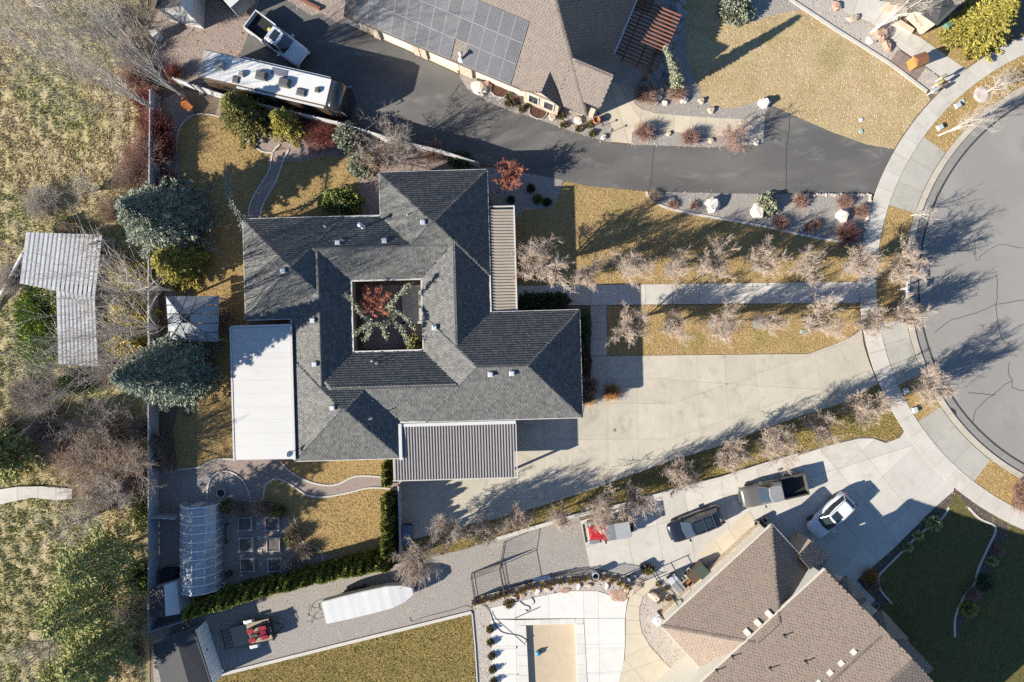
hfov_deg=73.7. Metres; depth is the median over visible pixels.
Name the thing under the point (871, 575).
bush
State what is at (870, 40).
boulder
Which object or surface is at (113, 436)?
bush
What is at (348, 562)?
arborvitae
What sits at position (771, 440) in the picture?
bare tree
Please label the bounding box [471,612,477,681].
edging
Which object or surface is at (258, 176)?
lawn
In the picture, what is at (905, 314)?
bare tree
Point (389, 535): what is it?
arborvitae
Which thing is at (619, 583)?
grass clump
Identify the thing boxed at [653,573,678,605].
iron gate
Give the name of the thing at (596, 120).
terracotta pot
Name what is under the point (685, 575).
lattice panel
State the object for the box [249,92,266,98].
window
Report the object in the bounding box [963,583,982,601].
bush
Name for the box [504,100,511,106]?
perennial mound
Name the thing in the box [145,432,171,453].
bush
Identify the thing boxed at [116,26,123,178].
wire fence
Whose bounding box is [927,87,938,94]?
mailbox
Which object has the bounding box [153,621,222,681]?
dark roof shed
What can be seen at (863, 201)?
gravel
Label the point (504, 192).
gravel
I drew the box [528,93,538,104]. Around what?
window
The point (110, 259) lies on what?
bush
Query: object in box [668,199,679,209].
bush
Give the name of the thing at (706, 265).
bare tree
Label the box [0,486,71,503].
field path
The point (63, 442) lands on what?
bush
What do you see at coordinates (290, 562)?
bush
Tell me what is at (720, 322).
bare tree
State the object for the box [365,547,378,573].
arborvitae
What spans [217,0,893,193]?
asphalt driveway
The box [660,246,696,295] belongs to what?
bare tree
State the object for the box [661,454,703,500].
bare tree
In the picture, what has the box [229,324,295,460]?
patio cover
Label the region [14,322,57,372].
shrub
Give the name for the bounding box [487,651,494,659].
ball shrub
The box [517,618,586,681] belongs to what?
pool basin
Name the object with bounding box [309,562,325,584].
arborvitae
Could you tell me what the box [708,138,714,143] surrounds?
boulder
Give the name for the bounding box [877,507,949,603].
edging
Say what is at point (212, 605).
arborvitae
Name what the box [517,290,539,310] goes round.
shrub
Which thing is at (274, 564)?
raised bed
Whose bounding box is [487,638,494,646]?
ball shrub
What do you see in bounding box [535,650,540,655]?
pool pump
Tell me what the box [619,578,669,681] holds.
pool walk
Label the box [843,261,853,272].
mulch ring
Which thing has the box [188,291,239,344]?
bush
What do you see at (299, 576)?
arborvitae
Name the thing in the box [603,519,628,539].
windows
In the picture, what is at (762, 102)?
boulder
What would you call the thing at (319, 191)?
lawn
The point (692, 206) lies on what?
bush
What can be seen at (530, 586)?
iron fence
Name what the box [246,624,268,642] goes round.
quad bike
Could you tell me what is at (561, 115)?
perennial mound
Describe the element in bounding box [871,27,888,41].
boulder
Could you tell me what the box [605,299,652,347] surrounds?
bare tree
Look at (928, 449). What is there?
sidewalk
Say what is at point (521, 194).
gravel bed
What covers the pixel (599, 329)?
side walk
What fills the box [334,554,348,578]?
arborvitae
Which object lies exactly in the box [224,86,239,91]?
window
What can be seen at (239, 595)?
arborvitae
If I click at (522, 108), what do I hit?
perennial mound
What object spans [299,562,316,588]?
arborvitae
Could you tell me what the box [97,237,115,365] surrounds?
barn pad
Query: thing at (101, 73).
poplar tree
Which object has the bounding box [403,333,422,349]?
shrub
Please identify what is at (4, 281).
bush
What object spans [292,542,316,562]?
bush
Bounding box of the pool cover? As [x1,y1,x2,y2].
[526,624,577,681]
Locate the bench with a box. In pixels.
[224,523,228,543]
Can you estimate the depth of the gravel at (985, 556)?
61.96 m
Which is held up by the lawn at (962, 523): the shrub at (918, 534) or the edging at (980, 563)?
the edging at (980, 563)
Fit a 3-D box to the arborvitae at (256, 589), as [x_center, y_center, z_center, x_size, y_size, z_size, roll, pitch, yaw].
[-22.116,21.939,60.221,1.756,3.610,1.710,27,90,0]
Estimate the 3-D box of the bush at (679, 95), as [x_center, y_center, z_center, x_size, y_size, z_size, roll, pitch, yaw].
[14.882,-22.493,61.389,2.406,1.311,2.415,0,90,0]
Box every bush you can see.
[0,259,26,298]
[0,413,18,435]
[1,374,45,416]
[13,178,64,225]
[16,400,63,451]
[32,418,93,487]
[52,216,82,237]
[63,473,113,520]
[78,407,145,462]
[87,3,123,39]
[90,352,118,392]
[92,193,118,226]
[96,287,123,310]
[97,320,123,342]
[99,245,130,275]
[106,31,145,61]
[107,158,147,193]
[107,603,143,638]
[109,123,171,183]
[114,57,149,90]
[115,413,153,443]
[116,464,154,497]
[119,635,149,671]
[127,82,161,113]
[131,101,179,148]
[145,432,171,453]
[148,130,177,161]
[152,446,175,472]
[153,167,181,189]
[161,62,182,82]
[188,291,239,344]
[226,496,249,520]
[252,497,272,521]
[278,555,300,573]
[283,526,304,544]
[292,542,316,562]
[293,109,313,127]
[299,114,335,158]
[323,114,344,130]
[422,137,445,167]
[582,373,600,395]
[583,392,597,408]
[602,382,621,402]
[632,121,654,143]
[633,82,657,106]
[645,188,662,206]
[665,84,688,101]
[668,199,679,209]
[679,125,700,147]
[689,199,698,211]
[772,214,790,231]
[791,192,812,208]
[803,222,814,233]
[812,219,822,228]
[835,220,864,249]
[836,193,854,208]
[853,203,869,218]
[861,568,880,583]
[865,580,882,595]
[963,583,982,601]
[991,544,1005,557]
[1005,474,1023,518]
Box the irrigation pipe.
[0,253,23,299]
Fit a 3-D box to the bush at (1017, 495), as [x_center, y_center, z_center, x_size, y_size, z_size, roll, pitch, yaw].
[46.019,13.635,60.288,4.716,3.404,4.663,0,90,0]
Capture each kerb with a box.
[222,610,471,675]
[496,454,797,540]
[904,86,1023,479]
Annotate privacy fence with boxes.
[142,617,185,634]
[147,89,160,634]
[147,512,183,519]
[172,77,479,167]
[397,482,402,558]
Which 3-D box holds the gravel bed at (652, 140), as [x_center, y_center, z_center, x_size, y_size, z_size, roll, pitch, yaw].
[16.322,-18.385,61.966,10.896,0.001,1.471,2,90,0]
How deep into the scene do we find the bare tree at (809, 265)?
58.93 m
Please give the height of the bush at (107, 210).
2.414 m
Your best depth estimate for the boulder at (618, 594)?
61.90 m
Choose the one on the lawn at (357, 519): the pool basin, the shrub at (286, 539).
the shrub at (286, 539)
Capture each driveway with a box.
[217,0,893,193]
[399,355,669,538]
[580,432,953,605]
[670,331,877,459]
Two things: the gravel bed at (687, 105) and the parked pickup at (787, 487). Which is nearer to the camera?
the parked pickup at (787, 487)
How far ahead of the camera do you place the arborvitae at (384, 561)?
59.44 m
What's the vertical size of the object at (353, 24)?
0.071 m
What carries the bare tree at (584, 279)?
on the mulch ring
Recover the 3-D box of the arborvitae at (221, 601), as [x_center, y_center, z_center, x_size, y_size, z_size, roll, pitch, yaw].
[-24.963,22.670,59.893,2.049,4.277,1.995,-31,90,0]
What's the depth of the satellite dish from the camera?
58.16 m
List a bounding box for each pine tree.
[0,422,44,483]
[32,562,142,645]
[33,650,115,681]
[51,517,154,594]
[53,610,150,681]
[150,232,216,295]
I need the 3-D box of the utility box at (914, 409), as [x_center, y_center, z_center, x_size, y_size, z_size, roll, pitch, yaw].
[36.474,6.238,61.790,0.424,0.300,0.530,-17,90,0]
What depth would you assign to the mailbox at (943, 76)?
60.74 m
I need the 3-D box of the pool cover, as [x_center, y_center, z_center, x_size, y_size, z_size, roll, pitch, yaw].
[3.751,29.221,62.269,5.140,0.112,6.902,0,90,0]
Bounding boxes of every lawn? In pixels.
[173,320,249,467]
[177,115,289,319]
[217,615,475,681]
[261,156,358,217]
[264,480,397,557]
[282,459,392,484]
[403,385,900,557]
[515,181,861,285]
[607,303,859,355]
[682,0,929,148]
[872,493,1023,681]
[876,205,914,321]
[898,374,940,420]
[919,8,1009,67]
[924,55,1023,151]
[974,460,1023,510]
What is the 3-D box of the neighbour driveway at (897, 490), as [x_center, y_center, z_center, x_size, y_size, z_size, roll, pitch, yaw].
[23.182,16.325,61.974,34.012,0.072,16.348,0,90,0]
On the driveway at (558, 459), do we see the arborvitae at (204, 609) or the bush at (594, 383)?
the bush at (594, 383)
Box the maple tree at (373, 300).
[355,284,391,317]
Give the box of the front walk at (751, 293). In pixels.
[517,282,859,305]
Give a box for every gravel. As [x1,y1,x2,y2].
[150,0,258,92]
[159,459,397,623]
[159,460,394,621]
[162,89,198,322]
[178,470,244,505]
[182,470,249,504]
[214,100,471,214]
[288,0,347,25]
[459,75,613,142]
[472,566,647,608]
[472,604,490,681]
[488,168,563,217]
[627,0,770,119]
[628,130,747,148]
[640,577,686,666]
[653,190,872,243]
[747,0,798,23]
[798,0,899,60]
[859,490,955,608]
[919,69,942,94]
[951,494,1009,636]
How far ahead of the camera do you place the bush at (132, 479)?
60.82 m
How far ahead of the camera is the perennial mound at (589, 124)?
61.78 m
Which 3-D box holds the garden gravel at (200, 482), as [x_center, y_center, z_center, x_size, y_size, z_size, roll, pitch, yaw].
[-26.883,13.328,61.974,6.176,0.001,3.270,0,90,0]
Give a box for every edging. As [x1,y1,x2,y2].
[176,113,272,152]
[178,458,232,469]
[206,471,250,502]
[248,144,279,215]
[259,149,288,217]
[262,478,397,499]
[281,462,380,485]
[293,515,349,560]
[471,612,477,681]
[646,191,858,244]
[790,0,927,92]
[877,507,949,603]
[953,507,996,636]
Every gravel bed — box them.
[150,0,259,91]
[162,90,194,319]
[216,101,473,214]
[290,0,349,23]
[459,75,611,142]
[473,604,491,681]
[476,569,644,607]
[487,167,562,217]
[632,0,771,119]
[632,130,751,146]
[640,578,688,667]
[648,192,871,242]
[748,0,801,21]
[795,0,899,60]
[917,67,942,93]
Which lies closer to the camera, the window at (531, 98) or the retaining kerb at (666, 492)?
the window at (531, 98)
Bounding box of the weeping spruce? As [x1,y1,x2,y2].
[663,45,684,92]
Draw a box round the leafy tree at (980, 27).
[937,0,1020,62]
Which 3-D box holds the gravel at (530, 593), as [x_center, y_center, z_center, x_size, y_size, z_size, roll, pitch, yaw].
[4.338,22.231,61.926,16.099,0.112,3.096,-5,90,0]
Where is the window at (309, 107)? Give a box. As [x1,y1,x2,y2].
[301,104,317,110]
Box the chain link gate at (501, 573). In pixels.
[499,544,504,599]
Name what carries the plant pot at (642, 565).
on the neighbour driveway at (897, 490)
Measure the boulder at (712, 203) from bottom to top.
0.884 m
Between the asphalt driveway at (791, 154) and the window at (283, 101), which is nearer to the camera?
the window at (283, 101)
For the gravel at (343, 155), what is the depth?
61.98 m
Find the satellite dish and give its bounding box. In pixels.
[285,451,292,456]
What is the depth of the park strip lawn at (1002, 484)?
61.94 m
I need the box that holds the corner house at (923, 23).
[879,0,964,34]
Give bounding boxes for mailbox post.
[897,282,908,297]
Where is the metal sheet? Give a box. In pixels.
[533,575,550,581]
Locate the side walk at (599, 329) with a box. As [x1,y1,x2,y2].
[591,305,606,355]
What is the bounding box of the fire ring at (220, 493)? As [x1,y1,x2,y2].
[216,489,225,497]
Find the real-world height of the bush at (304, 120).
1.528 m
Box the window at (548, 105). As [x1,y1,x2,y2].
[542,100,554,110]
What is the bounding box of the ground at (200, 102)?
[150,0,1023,681]
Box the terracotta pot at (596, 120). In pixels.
[593,116,599,124]
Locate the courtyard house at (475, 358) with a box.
[242,169,582,461]
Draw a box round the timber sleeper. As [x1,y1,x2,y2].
[299,0,320,10]
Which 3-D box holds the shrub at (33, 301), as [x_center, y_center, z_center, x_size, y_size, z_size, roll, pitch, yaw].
[-43.158,-2.396,61.567,4.432,1.177,5.913,0,90,0]
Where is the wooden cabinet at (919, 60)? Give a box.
[906,51,928,70]
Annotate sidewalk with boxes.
[859,37,1023,529]
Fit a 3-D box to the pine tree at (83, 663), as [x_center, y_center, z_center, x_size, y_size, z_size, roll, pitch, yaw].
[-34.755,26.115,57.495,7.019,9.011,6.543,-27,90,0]
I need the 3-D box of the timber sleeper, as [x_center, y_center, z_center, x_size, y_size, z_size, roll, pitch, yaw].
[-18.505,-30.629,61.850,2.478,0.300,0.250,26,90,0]
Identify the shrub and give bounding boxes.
[10,286,56,344]
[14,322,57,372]
[55,216,81,233]
[57,366,98,395]
[98,294,163,329]
[100,260,160,292]
[103,330,147,362]
[122,559,159,597]
[127,492,157,531]
[218,498,236,515]
[270,505,287,518]
[283,525,297,549]
[318,186,366,215]
[331,120,365,157]
[346,150,378,179]
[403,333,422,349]
[446,149,473,169]
[486,625,493,633]
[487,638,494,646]
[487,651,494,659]
[488,665,496,673]
[507,195,514,203]
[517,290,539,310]
[526,183,535,192]
[532,193,542,204]
[536,291,556,309]
[542,197,551,206]
[550,291,572,309]
[580,307,592,352]
[581,349,591,380]
[642,564,655,574]
[717,0,757,27]
[756,191,779,219]
[901,542,913,552]
[912,530,923,540]
[924,515,943,531]
[957,600,978,618]
[973,573,997,592]
[985,555,998,566]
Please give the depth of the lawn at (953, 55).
61.98 m
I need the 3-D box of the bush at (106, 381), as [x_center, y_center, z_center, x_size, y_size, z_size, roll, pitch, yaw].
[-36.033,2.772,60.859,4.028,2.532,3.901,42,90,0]
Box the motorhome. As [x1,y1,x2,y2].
[198,50,355,119]
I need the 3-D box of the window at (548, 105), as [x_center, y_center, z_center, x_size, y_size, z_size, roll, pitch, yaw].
[3.213,-20.740,60.125,0.997,1.750,0.494,0,90,0]
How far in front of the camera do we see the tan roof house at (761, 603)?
56.60 m
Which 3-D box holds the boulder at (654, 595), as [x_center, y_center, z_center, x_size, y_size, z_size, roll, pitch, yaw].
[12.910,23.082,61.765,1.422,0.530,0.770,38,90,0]
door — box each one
[189,501,208,506]
[382,33,413,51]
[429,52,458,70]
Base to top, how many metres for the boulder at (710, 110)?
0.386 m
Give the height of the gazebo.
4.172 m
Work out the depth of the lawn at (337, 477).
61.98 m
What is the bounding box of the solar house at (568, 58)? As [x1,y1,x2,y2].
[344,0,636,117]
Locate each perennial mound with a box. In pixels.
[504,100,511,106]
[505,92,512,99]
[511,96,520,107]
[518,104,525,112]
[557,112,564,119]
[560,121,567,128]
[575,125,582,133]
[585,120,592,128]
[588,129,596,136]
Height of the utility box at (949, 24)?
0.500 m
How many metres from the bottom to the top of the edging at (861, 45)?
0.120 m
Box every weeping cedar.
[222,170,251,231]
[344,282,416,344]
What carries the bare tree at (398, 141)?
on the gravel bed at (372, 197)
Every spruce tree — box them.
[108,329,224,417]
[113,172,221,263]
[218,90,278,149]
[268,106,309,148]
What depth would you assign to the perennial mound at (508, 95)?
61.75 m
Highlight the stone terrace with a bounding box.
[635,0,687,96]
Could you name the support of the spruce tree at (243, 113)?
on the gravel bed at (372, 197)
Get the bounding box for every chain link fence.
[471,563,501,578]
[471,574,475,603]
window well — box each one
[491,83,508,97]
[529,106,546,119]
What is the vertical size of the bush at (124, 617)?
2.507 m
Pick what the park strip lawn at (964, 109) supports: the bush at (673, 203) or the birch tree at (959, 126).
the birch tree at (959, 126)
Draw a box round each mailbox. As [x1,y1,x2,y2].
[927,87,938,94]
[931,80,943,87]
[936,73,947,81]
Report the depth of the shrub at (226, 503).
61.32 m
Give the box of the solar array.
[354,0,528,83]
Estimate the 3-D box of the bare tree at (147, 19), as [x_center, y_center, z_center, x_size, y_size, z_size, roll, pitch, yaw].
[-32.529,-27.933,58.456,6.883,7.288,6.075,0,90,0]
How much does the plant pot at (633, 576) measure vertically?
0.600 m
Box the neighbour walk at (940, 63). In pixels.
[836,0,965,82]
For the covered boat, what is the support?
on the gravel drive
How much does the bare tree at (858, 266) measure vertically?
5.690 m
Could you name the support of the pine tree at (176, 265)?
on the gravel bed at (170, 100)
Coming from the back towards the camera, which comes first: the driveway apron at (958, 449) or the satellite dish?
the driveway apron at (958, 449)
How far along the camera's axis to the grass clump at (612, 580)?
61.73 m
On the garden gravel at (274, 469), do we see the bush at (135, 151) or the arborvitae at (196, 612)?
the arborvitae at (196, 612)
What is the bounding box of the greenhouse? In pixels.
[179,501,222,595]
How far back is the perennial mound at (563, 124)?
61.76 m
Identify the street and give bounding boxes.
[917,102,1023,464]
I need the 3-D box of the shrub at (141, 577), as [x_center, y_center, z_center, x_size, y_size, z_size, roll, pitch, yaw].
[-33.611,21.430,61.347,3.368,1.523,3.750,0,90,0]
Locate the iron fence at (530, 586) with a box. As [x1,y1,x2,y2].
[473,573,643,603]
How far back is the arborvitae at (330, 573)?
59.44 m
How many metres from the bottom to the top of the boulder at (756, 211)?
0.767 m
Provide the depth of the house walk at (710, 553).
61.92 m
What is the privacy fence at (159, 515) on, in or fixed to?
on the garden gravel at (274, 469)
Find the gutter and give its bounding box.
[910,93,1023,473]
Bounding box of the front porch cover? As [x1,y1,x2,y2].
[489,205,517,311]
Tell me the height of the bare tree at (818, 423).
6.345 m
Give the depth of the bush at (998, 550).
61.59 m
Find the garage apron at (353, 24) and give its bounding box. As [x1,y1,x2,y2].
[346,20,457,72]
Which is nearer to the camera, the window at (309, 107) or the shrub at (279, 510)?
the window at (309, 107)
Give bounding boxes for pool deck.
[490,591,628,681]
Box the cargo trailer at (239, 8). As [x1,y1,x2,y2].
[221,0,254,16]
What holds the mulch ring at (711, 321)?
on the lawn at (701, 337)
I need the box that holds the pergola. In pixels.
[616,0,680,80]
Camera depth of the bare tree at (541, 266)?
57.23 m
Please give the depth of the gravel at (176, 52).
61.97 m
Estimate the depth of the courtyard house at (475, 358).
58.41 m
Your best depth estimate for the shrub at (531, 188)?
61.71 m
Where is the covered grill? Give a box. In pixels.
[666,572,678,584]
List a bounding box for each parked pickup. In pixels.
[243,10,310,68]
[738,472,809,507]
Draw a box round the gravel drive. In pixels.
[150,517,589,681]
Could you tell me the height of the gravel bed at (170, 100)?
0.001 m
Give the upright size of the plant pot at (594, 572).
1.000 m
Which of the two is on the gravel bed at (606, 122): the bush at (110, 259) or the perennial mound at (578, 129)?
the perennial mound at (578, 129)
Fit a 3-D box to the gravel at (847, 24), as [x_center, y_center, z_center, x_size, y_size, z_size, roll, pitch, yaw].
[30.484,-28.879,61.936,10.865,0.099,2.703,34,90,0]
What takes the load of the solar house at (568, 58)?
on the ground at (200, 102)
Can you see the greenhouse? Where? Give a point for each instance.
(214, 545)
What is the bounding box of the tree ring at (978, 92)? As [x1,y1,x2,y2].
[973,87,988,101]
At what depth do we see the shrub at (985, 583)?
61.30 m
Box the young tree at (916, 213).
[911,202,938,226]
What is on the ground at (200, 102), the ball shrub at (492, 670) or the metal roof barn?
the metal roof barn
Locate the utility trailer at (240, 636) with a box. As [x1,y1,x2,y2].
[220,617,284,649]
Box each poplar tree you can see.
[0,0,159,137]
[0,0,184,97]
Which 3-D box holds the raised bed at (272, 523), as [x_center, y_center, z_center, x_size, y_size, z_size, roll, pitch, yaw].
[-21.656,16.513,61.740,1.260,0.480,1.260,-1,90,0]
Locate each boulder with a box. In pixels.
[471,79,486,95]
[483,80,490,89]
[548,114,555,120]
[559,587,571,592]
[574,116,582,124]
[608,589,628,601]
[628,582,643,596]
[648,590,660,601]
[657,88,663,93]
[662,100,668,105]
[680,95,687,103]
[698,97,704,104]
[704,196,719,212]
[707,107,714,113]
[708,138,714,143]
[750,203,763,218]
[757,97,770,108]
[832,0,841,10]
[835,208,848,222]
[846,14,859,21]
[865,35,876,44]
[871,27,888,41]
[882,40,891,51]
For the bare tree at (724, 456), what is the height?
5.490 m
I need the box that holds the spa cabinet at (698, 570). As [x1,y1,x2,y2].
[685,560,709,583]
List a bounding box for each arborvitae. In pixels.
[182,592,202,620]
[190,590,212,618]
[200,586,221,613]
[208,583,228,612]
[215,583,236,611]
[224,582,244,607]
[234,578,253,603]
[241,576,259,602]
[252,575,266,598]
[258,573,276,598]
[267,571,285,594]
[275,568,291,593]
[282,567,299,592]
[293,565,308,588]
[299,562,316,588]
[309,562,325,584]
[316,559,334,584]
[324,557,341,582]
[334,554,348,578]
[340,553,356,578]
[349,553,362,577]
[356,551,373,576]
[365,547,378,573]
[373,551,393,572]
[379,519,398,533]
[379,534,397,549]
[379,539,398,558]
[380,489,397,508]
[380,503,397,515]
[380,507,397,525]
[381,459,392,471]
[381,469,392,478]
[381,476,393,487]
[381,524,397,540]
[381,551,397,564]
[381,558,396,572]
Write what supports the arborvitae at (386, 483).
on the garden gravel at (274, 469)
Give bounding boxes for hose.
[409,606,469,621]
[484,605,526,642]
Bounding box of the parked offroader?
[582,515,633,543]
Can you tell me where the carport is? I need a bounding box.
[393,420,517,480]
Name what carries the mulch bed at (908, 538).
on the lawn at (962, 523)
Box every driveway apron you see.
[881,320,921,384]
[889,137,944,212]
[918,407,989,480]
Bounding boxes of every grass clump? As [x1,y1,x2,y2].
[514,589,521,596]
[540,581,546,590]
[556,578,563,586]
[608,576,615,583]
[615,580,624,586]
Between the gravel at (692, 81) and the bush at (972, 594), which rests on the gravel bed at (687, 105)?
the gravel at (692, 81)
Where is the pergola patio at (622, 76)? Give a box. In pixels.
[610,8,666,105]
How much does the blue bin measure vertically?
0.970 m
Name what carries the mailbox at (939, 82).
on the gravel bed at (932, 75)
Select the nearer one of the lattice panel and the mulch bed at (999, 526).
the lattice panel
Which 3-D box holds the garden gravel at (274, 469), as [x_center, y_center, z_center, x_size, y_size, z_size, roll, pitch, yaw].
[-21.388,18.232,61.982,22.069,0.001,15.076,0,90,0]
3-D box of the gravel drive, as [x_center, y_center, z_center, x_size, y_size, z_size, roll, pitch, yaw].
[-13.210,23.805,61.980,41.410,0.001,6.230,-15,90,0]
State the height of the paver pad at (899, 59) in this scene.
0.072 m
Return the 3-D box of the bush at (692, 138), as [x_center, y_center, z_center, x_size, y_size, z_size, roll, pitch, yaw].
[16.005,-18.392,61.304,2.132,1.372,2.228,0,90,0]
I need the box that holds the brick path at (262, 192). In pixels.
[249,149,287,217]
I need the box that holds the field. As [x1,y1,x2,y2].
[0,0,149,681]
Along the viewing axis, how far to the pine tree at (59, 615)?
55.52 m
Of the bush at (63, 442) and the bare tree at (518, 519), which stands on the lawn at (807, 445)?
the bare tree at (518, 519)
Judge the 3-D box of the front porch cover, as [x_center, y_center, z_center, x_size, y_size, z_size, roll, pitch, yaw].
[-0.780,-7.114,60.468,2.268,3.065,9.176,-2,90,0]
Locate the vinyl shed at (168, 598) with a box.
[150,576,189,619]
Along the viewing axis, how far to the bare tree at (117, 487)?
59.03 m
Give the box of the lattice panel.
[678,568,688,583]
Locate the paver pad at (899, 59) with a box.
[890,50,925,79]
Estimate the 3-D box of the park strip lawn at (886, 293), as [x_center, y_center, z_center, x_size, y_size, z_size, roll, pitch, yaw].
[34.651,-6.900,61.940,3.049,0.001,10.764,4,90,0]
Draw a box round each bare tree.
[0,200,176,339]
[0,263,160,439]
[0,264,167,398]
[0,631,71,681]
[9,372,72,415]
[21,491,112,564]
[38,395,134,473]
[43,429,122,511]
[55,431,163,503]
[62,472,135,540]
[65,169,100,206]
[69,224,102,264]
[91,0,174,50]
[349,98,421,169]
[351,134,407,191]
[387,535,445,595]
[425,513,478,555]
[466,508,500,548]
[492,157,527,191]
[496,501,539,537]
[507,234,575,293]
[544,499,581,535]
[568,255,609,290]
[576,467,618,538]
[591,247,659,291]
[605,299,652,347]
[614,480,665,528]
[657,307,692,347]
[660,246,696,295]
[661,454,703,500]
[689,235,741,283]
[697,293,745,348]
[710,117,752,158]
[713,436,759,481]
[740,308,794,338]
[745,233,793,278]
[752,423,814,473]
[786,243,830,285]
[797,404,845,458]
[798,291,853,342]
[833,388,905,430]
[842,241,887,283]
[853,304,895,341]
[886,231,931,288]
[890,293,938,330]
[907,359,960,412]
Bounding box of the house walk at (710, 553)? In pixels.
[699,511,754,564]
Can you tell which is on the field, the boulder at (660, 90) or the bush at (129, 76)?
the bush at (129, 76)
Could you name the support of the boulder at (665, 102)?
on the gravel bed at (687, 105)
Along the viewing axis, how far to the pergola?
59.22 m
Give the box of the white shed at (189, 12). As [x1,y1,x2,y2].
[155,0,204,28]
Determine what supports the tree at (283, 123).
on the gravel bed at (372, 197)
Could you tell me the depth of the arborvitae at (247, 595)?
59.25 m
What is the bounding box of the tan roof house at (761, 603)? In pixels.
[656,523,933,681]
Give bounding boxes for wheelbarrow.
[175,95,195,113]
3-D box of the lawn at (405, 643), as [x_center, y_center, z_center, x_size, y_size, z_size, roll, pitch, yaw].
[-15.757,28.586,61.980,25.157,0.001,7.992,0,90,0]
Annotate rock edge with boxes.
[795,192,871,240]
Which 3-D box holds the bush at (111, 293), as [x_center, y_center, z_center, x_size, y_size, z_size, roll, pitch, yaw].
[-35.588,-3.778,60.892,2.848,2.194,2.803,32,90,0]
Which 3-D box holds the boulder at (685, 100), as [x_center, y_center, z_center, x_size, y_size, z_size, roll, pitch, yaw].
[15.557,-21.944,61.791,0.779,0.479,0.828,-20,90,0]
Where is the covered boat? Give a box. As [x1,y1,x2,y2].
[321,582,420,622]
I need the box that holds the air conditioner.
[650,611,663,626]
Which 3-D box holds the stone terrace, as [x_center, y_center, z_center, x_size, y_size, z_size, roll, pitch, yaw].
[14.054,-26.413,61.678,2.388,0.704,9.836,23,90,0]
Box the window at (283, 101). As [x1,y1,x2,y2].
[275,98,291,104]
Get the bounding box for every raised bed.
[237,516,252,530]
[238,536,253,551]
[239,557,255,572]
[265,516,280,530]
[266,536,281,551]
[267,557,282,572]
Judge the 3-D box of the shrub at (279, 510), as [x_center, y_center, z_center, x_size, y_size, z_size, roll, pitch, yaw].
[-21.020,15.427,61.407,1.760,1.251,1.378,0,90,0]
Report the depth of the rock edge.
61.85 m
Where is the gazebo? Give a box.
[165,295,228,341]
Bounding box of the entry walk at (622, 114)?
[597,81,764,144]
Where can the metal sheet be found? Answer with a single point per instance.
(541, 578)
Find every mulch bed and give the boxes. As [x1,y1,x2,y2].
[857,491,954,606]
[956,492,1008,633]
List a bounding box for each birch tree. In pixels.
[870,0,948,38]
[938,82,1017,141]
[984,65,1023,98]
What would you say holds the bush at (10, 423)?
on the field
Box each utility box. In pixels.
[148,26,163,41]
[902,387,908,393]
[911,407,917,412]
[936,124,943,130]
[943,21,953,29]
[954,101,961,108]
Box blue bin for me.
[401,523,412,545]
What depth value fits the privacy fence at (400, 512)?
60.67 m
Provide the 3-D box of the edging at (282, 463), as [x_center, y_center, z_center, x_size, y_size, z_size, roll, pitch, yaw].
[-16.542,12.411,61.955,9.183,0.090,1.625,8,90,0]
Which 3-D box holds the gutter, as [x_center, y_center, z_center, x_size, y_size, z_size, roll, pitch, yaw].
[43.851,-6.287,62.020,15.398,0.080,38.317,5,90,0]
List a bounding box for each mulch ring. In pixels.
[708,319,718,329]
[753,317,764,329]
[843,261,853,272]
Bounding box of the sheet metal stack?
[667,580,685,594]
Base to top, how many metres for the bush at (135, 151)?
3.492 m
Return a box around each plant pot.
[224,570,232,577]
[592,570,598,579]
[624,576,630,583]
[630,573,636,580]
[639,563,646,570]
[761,516,767,521]
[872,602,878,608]
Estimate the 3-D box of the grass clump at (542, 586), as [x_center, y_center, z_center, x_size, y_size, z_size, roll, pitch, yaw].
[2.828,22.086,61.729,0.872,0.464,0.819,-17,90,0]
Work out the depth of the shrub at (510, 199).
61.75 m
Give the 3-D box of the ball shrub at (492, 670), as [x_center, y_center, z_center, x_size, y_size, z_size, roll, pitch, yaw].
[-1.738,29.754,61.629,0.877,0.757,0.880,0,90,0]
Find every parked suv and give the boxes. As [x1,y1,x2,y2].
[666,504,725,541]
[806,491,856,537]
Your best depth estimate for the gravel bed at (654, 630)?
61.98 m
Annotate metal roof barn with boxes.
[20,232,102,365]

